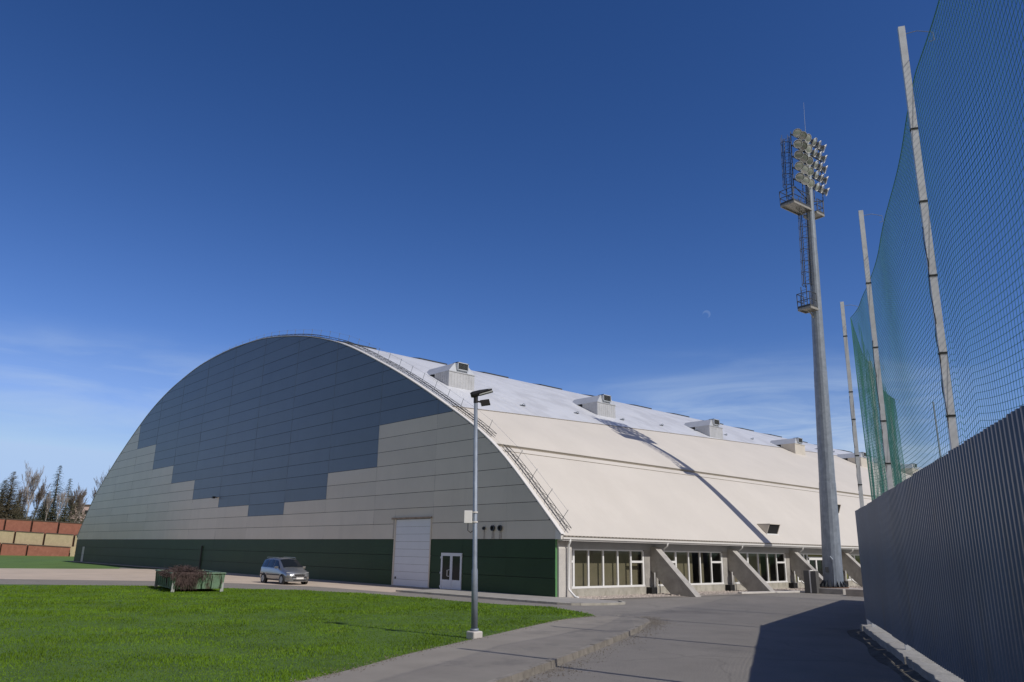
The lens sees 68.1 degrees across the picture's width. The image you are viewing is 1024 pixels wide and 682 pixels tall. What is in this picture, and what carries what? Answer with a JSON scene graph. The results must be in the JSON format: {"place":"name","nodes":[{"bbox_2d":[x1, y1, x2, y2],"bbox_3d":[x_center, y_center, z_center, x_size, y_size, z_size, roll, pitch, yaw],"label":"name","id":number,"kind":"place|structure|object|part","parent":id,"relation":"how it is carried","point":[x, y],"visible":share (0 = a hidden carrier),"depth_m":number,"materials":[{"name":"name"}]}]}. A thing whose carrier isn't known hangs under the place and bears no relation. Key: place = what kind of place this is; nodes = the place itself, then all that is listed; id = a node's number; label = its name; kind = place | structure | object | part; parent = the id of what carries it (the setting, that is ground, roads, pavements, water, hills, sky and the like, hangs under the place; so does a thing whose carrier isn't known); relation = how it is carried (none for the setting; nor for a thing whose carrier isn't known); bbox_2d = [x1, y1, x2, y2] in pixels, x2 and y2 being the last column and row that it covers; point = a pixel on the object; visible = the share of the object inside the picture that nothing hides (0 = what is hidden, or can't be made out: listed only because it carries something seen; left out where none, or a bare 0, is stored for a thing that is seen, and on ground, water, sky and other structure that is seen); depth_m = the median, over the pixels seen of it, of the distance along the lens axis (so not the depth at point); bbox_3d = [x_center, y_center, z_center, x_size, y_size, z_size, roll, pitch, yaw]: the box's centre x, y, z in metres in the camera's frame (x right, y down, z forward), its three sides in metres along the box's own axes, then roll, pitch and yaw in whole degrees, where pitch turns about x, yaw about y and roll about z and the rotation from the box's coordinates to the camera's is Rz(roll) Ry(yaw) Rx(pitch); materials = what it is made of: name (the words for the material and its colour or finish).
{"place":"outdoors","nodes":[
{"label":"outdoors","id":0,"kind":"place"},
{"bbox_2d":[0,555,119,568],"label":"grass verge","id":1,"kind":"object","parent":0,"point":[41,562],"depth_m":93.58,"materials":[{"name":"green plant"}]},
{"bbox_2d":[0,543,70,555],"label":"brick wall","id":2,"kind":"structure","parent":1,"relation":"on","point":[14,549],"depth_m":150.25,"materials":[{"name":"red brick"}]},
{"bbox_2d":[0,530,77,551],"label":"brick wall","id":3,"kind":"structure","parent":1,"relation":"on","point":[37,538],"depth_m":152.02,"materials":[{"name":"beige brick"}]},
{"bbox_2d":[70,547,75,555],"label":"gate post","id":4,"kind":"object","parent":1,"relation":"on","point":[72,552],"visible":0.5,"depth_m":150.16,"materials":[{"name":"yellow brick"}]},
{"bbox_2d":[78,562,157,568],"bbox_3d":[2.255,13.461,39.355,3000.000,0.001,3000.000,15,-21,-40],"label":"ground","id":5,"kind":"structure","parent":0,"point":[122,566],"depth_m":87.50,"materials":[{"name":"grey concrete"}]},
{"bbox_2d":[74,329,918,597],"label":"sports hall","id":6,"kind":"structure","parent":5,"relation":"on","point":[321,458],"depth_m":57.76,"materials":[{"name":"blue paint"}]},
{"bbox_2d":[80,546,84,561],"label":"side door","id":7,"kind":"structure","parent":6,"relation":"in","point":[83,547],"depth_m":104.28,"materials":[{"name":"grey metal"}]},
{"bbox_2d":[391,516,431,587],"bbox_3d":[-6.657,13.744,49.355,0.150,4.410,4.490,15,-21,-40],"label":"roller door","id":8,"kind":"structure","parent":6,"relation":"in","point":[418,553],"depth_m":49.24,"materials":[{"name":"white paint"}]},
{"bbox_2d":[439,553,462,589],"bbox_3d":[-3.728,13.978,45.919,0.189,2.170,2.060,15,-21,-40],"label":"double door","id":9,"kind":"structure","parent":6,"relation":"in","point":[451,563],"depth_m":45.91,"materials":[{"name":"white paint"}]},
{"bbox_2d":[572,549,644,588],"bbox_3d":[5.264,12.919,43.059,6.810,2.400,0.420,15,-21,-40],"label":"window","id":10,"kind":"structure","parent":6,"relation":"in","point":[591,568],"depth_m":43.28,"materials":[{"name":"glass"}]},
{"bbox_2d":[659,551,723,584],"bbox_3d":[11.550,14.558,48.602,6.610,2.400,0.420,15,-21,-40],"label":"window","id":11,"kind":"structure","parent":6,"relation":"in","point":[682,560],"depth_m":48.68,"materials":[{"name":"white paint"}]},
{"bbox_2d":[734,552,787,583],"bbox_3d":[17.763,16.179,54.080,6.610,2.400,0.420,15,-21,-40],"label":"window","id":12,"kind":"structure","parent":6,"relation":"in","point":[753,558],"depth_m":54.26,"materials":[{"name":"white paint"}]},
{"bbox_2d":[796,553,807,581],"bbox_3d":[22.196,17.335,57.990,2.275,2.400,0.420,15,-21,-40],"label":"window","id":13,"kind":"structure","parent":6,"relation":"in","point":[804,555],"depth_m":58.15,"materials":[{"name":"white paint"}]},
{"bbox_2d":[807,553,822,575],"bbox_3d":[23.839,17.908,59.081,2.750,2.530,0.275,15,-21,-40],"label":"window","id":14,"kind":"structure","parent":6,"relation":"in","point":[815,560],"depth_m":59.32,"materials":[{"name":"white paint"}]},
{"bbox_2d":[846,554,859,579],"bbox_3d":[30.188,19.420,65.037,6.610,2.400,0.420,15,-21,-40],"label":"window","id":15,"kind":"structure","parent":6,"relation":"in","point":[856,557],"depth_m":64.46,"materials":[{"name":"white paint"}]},
{"bbox_2d":[0,568,421,591],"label":"gravel yard","id":16,"kind":"structure","parent":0,"point":[90,574],"depth_m":56.79,"materials":[{"name":"beige gravel"}]},
{"bbox_2d":[71,561,437,588],"bbox_3d":[-33.202,23.081,76.368,0.445,0.090,85.700,15,-21,-40],"label":"plinth strip","id":17,"kind":"object","parent":16,"relation":"on","point":[259,575],"visible":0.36,"depth_m":55.61,"materials":[{"name":"grey concrete"}]},
{"bbox_2d":[259,557,308,584],"bbox_3d":[-15.401,15.607,51.425,2.220,1.777,4.370,15,-21,-40],"label":"parked car","id":18,"kind":"object","parent":16,"relation":"on","point":[283,571],"visible":0.99,"depth_m":50.65,"materials":[{"name":"silver metal"}]},
{"bbox_3d":[-16.944,15.291,52.134,0.201,0.499,0.830,15,-21,-40],"label":"side window","id":19,"kind":"part","parent":18,"relation":"part of","materials":[{"name":"blue glass"}]},
{"bbox_3d":[-16.343,15.122,51.479,0.176,0.530,0.820,15,-21,-40],"label":"side window","id":20,"kind":"part","parent":18,"relation":"part of","materials":[{"name":"blue glass"}]},
{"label":"side window","id":21,"kind":"part","parent":18,"relation":"part of","materials":[{"name":"blue glass"}]},
{"bbox_2d":[0,584,594,681],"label":"lawn","id":22,"kind":"structure","parent":0,"point":[252,639],"depth_m":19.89,"materials":[{"name":"green plant"}]},
{"bbox_2d":[154,570,225,591],"bbox_3d":[-17.894,13.279,41.878,2.709,1.059,5.476,11,-18,-32],"label":"waste skip","id":23,"kind":"object","parent":22,"relation":"on","point":[216,581],"visible":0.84,"depth_m":40.19,"materials":[{"name":"green paint"}]},
{"bbox_2d":[156,564,211,590],"bbox_3d":[-17.583,12.731,41.060,2.893,1.343,3.881,11,-18,-31],"label":"brush heap","id":24,"kind":"object","parent":23,"relation":"on","point":[187,574],"visible":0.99,"depth_m":39.58,"materials":[{"name":"brown plant"}]},
{"bbox_2d":[0,568,903,681],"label":"road","id":25,"kind":"structure","parent":0,"point":[789,637],"depth_m":21.52,"materials":[{"name":"grey asphalt"}]},
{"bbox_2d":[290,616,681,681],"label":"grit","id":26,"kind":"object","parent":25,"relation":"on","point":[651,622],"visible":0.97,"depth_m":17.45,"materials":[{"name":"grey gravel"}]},
{"bbox_2d":[396,590,624,605],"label":"apron kerb","id":27,"kind":"structure","parent":25,"relation":"on","point":[541,602],"depth_m":36.67,"materials":[{"name":"concrete"}]},
{"bbox_2d":[406,589,617,602],"bbox_3d":[-0.349,13.485,40.132,3.626,0.001,13.918,16,-21,-43],"label":"apron","id":28,"kind":"object","parent":25,"relation":"on","point":[523,597],"visible":1,"depth_m":39.09,"materials":[{"name":"grey concrete"}]},
{"bbox_2d":[486,615,876,681],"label":"kerb","id":29,"kind":"structure","parent":25,"relation":"on","point":[522,674],"depth_m":16.92,"materials":[{"name":"grey concrete"}]},
{"bbox_2d":[571,586,862,599],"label":"gravel bed","id":30,"kind":"object","parent":25,"relation":"on","point":[730,593],"visible":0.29,"depth_m":45.70,"materials":[{"name":"grey gravel"}]},
{"bbox_2d":[738,591,799,593],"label":"loose kerb","id":31,"kind":"structure","parent":30,"relation":"on","point":[766,592],"depth_m":48.33,"materials":[{"name":"concrete"}]},
{"bbox_2d":[803,570,819,593],"bbox_3d":[19.731,15.843,49.860,0.460,1.450,0.840,15,-21,-40],"label":"cable cabinet","id":32,"kind":"object","parent":25,"relation":"on","point":[811,582],"visible":0.98,"depth_m":49.68,"materials":[{"name":"grey metal"}]},
{"bbox_2d":[779,102,858,594],"bbox_3d":[21.986,-1.035,54.923,4.858,36.850,2.748,15,-21,-40],"label":"floodlight mast","id":33,"kind":"object","parent":25,"relation":"on","point":[832,582],"visible":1,"depth_m":54.26,"materials":[{"name":"metal"}]},
{"bbox_2d":[845,588,863,596],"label":"concrete slab","id":34,"kind":"structure","parent":25,"relation":"on","point":[856,592],"depth_m":46.46,"materials":[{"name":"grey concrete"}]},
{"bbox_2d":[863,626,887,637],"bbox_3d":[11.059,8.828,22.770,0.710,0.314,2.240,-4,-16,18],"label":"kerb stone","id":35,"kind":"object","parent":25,"relation":"on","point":[868,630],"visible":0.3,"depth_m":22.68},
{"bbox_2d":[868,362,884,493],"bbox_3d":[14.887,5.762,29.963,0.348,10.100,0.545,11,-16,-41],"label":"net pole","id":36,"kind":"object","parent":25,"relation":"on","point":[877,423],"visible":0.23,"depth_m":30.47,"materials":[{"name":"metal"}]},
{"bbox_2d":[850,0,1023,499],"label":"safety net","id":37,"kind":"object","parent":36,"relation":"hanging from","point":[861,360],"visible":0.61,"depth_m":14.18,"materials":[{"name":"teal fabric"}]},
{"bbox_2d":[871,633,903,648],"bbox_3d":[10.289,8.181,20.484,0.714,0.322,2.642,-4,-16,17],"label":"kerb stone","id":38,"kind":"object","parent":25,"relation":"on","point":[881,639],"visible":0.26,"depth_m":20.41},
{"bbox_2d":[847,629,929,681],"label":"soil bank","id":39,"kind":"structure","parent":25,"relation":"on","point":[882,655],"depth_m":17.92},
{"bbox_2d":[885,643,924,664],"bbox_3d":[9.424,7.455,17.920,0.718,0.315,2.840,-4,-16,17],"label":"kerb stone","id":40,"kind":"object","parent":25,"relation":"on","point":[899,651],"visible":0.35,"depth_m":17.74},
{"bbox_2d":[906,656,934,669],"bbox_3d":[8.856,6.953,16.150,0.715,0.314,0.890,-4,-16,18],"label":"kerb stone","id":41,"kind":"object","parent":25,"relation":"on","point":[910,660],"visible":0.27,"depth_m":16.19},
{"bbox_2d":[913,662,963,681],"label":"kerb stone","id":42,"kind":"object","parent":25,"relation":"on","point":[932,672],"visible":0.55,"depth_m":14.58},
{"bbox_2d":[300,616,645,681],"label":"pavement","id":43,"kind":"structure","parent":0,"point":[485,659],"depth_m":16.76,"materials":[{"name":"concrete"}]},
{"bbox_2d":[464,388,492,638],"bbox_3d":[-0.952,4.684,20.962,0.736,6.875,0.402,6,-16,-17],"label":"street lamp","id":44,"kind":"object","parent":43,"relation":"on","point":[474,632],"visible":0.95,"depth_m":20.82,"materials":[{"name":"metal"}]},
{"bbox_2d":[0,0,1023,520],"label":"sky","id":45,"kind":"structure","parent":0,"point":[576,196],"materials":[{"name":"blue"}]},
{"bbox_2d":[933,402,940,457],"bbox_3d":[24.967,9.065,43.555,0.129,11.300,0.129,6,-16,-19],"label":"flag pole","id":46,"kind":"object","parent":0,"point":[937,431],"visible":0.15,"depth_m":44.53,"materials":[{"name":"metal"}]},
{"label":"embankment","id":47,"kind":"structure","parent":0,"visible":0},
{"bbox_2d":[0,479,23,518],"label":"pine tree","id":48,"kind":"object","parent":47,"relation":"on","point":[2,483],"visible":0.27,"depth_m":167.18,"materials":[{"name":"green plant"}]},
{"bbox_2d":[0,472,29,518],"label":"pine tree","id":49,"kind":"object","parent":47,"relation":"on","point":[10,495],"visible":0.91,"depth_m":164.12,"materials":[{"name":"green plant"}]},
{"bbox_2d":[10,495,29,519],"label":"pine tree","id":50,"kind":"object","parent":47,"relation":"on","point":[20,497],"visible":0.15,"depth_m":171.51,"materials":[{"name":"green plant"}]},
{"bbox_2d":[16,476,33,513],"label":"bare tree","id":51,"kind":"object","parent":47,"relation":"on","point":[23,492],"visible":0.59,"depth_m":175.53,"materials":[{"name":"plant"}]},
{"bbox_2d":[21,460,44,519],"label":"bare tree","id":52,"kind":"object","parent":47,"relation":"on","point":[32,489],"visible":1,"depth_m":172.22,"materials":[{"name":"plant"}]},
{"bbox_2d":[0,518,81,534],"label":"brick wall","id":53,"kind":"structure","parent":47,"relation":"on","point":[15,525],"depth_m":153.81,"materials":[{"name":"red brick"}]},
{"bbox_2d":[32,476,49,515],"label":"bare tree","id":54,"kind":"object","parent":47,"relation":"on","point":[40,493],"visible":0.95,"depth_m":175.35,"materials":[{"name":"brown plant"}]},
{"bbox_2d":[31,493,50,520],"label":"spruce tree","id":55,"kind":"object","parent":47,"relation":"on","point":[41,510],"visible":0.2,"depth_m":174.49,"materials":[{"name":"green plant"}]},
{"bbox_2d":[0,498,85,522],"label":"undergrowth","id":56,"kind":"object","parent":47,"relation":"on","point":[32,517],"visible":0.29,"depth_m":168.17,"materials":[{"name":"brown plant"}]},
{"bbox_2d":[41,491,53,520],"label":"bare tree","id":57,"kind":"object","parent":47,"relation":"on","point":[48,503],"visible":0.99,"depth_m":165.95,"materials":[{"name":"plant"}]},
{"bbox_2d":[39,466,69,521],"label":"spruce tree","id":58,"kind":"object","parent":47,"relation":"on","point":[54,503],"visible":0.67,"depth_m":171.82,"materials":[{"name":"green plant"}]},
{"bbox_2d":[56,490,70,521],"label":"bare tree","id":59,"kind":"object","parent":47,"relation":"on","point":[62,496],"visible":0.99,"depth_m":167.46,"materials":[{"name":"plant"}]},
{"bbox_2d":[54,479,78,522],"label":"spruce tree","id":60,"kind":"object","parent":47,"relation":"on","point":[70,500],"visible":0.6,"depth_m":174.66,"materials":[{"name":"green plant"}]},
{"bbox_2d":[68,494,76,521],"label":"bare tree","id":61,"kind":"object","parent":47,"relation":"on","point":[72,499],"visible":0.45,"depth_m":181.15,"materials":[{"name":"brown plant"}]},
{"bbox_2d":[69,483,88,522],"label":"bare tree","id":62,"kind":"object","parent":47,"relation":"on","point":[79,496],"visible":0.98,"depth_m":174.75,"materials":[{"name":"brown plant"}]},
{"bbox_2d":[70,504,90,520],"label":"apartment block","id":63,"kind":"structure","parent":47,"relation":"on","point":[86,507],"depth_m":279.85,"materials":[{"name":"beige concrete"}]},
{"bbox_2d":[75,492,86,522],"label":"bare tree","id":64,"kind":"object","parent":47,"relation":"on","point":[80,511],"visible":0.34,"depth_m":177.70,"materials":[{"name":"plant"}]},
{"bbox_2d":[92,469,109,495],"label":"bare tree","id":65,"kind":"object","parent":47,"relation":"on","point":[93,493],"visible":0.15,"depth_m":182.36,"materials":[{"name":"brown plant"}]},
{"label":"field ground","id":66,"kind":"structure","parent":0,"visible":0},
{"bbox_2d":[840,302,875,626],"bbox_3d":[11.432,3.888,24.571,0.353,10.720,0.541,11,-17,-41],"label":"net pole","id":67,"kind":"object","parent":66,"relation":"on","point":[856,449],"visible":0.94,"depth_m":24.98,"materials":[{"name":"metal"}]},
{"bbox_2d":[858,210,910,649],"bbox_3d":[9.534,2.007,18.992,0.353,11.300,0.541,11,-17,-41],"label":"net pole","id":68,"kind":"object","parent":66,"relation":"on","point":[876,359],"visible":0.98,"depth_m":19.40,"materials":[{"name":"metal"}]},
{"bbox_2d":[897,26,958,449],"bbox_3d":[7.374,-0.056,12.622,0.353,11.800,0.541,11,-17,-41],"label":"net pole","id":69,"kind":"object","parent":66,"relation":"on","point":[935,299],"visible":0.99,"depth_m":13.03,"materials":[{"name":"metal"}]},
{"bbox_2d":[855,406,1023,681],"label":"metal fence","id":70,"kind":"object","parent":66,"relation":"on","point":[941,546],"visible":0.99,"depth_m":12.07,"materials":[{"name":"metal"}]}
]}

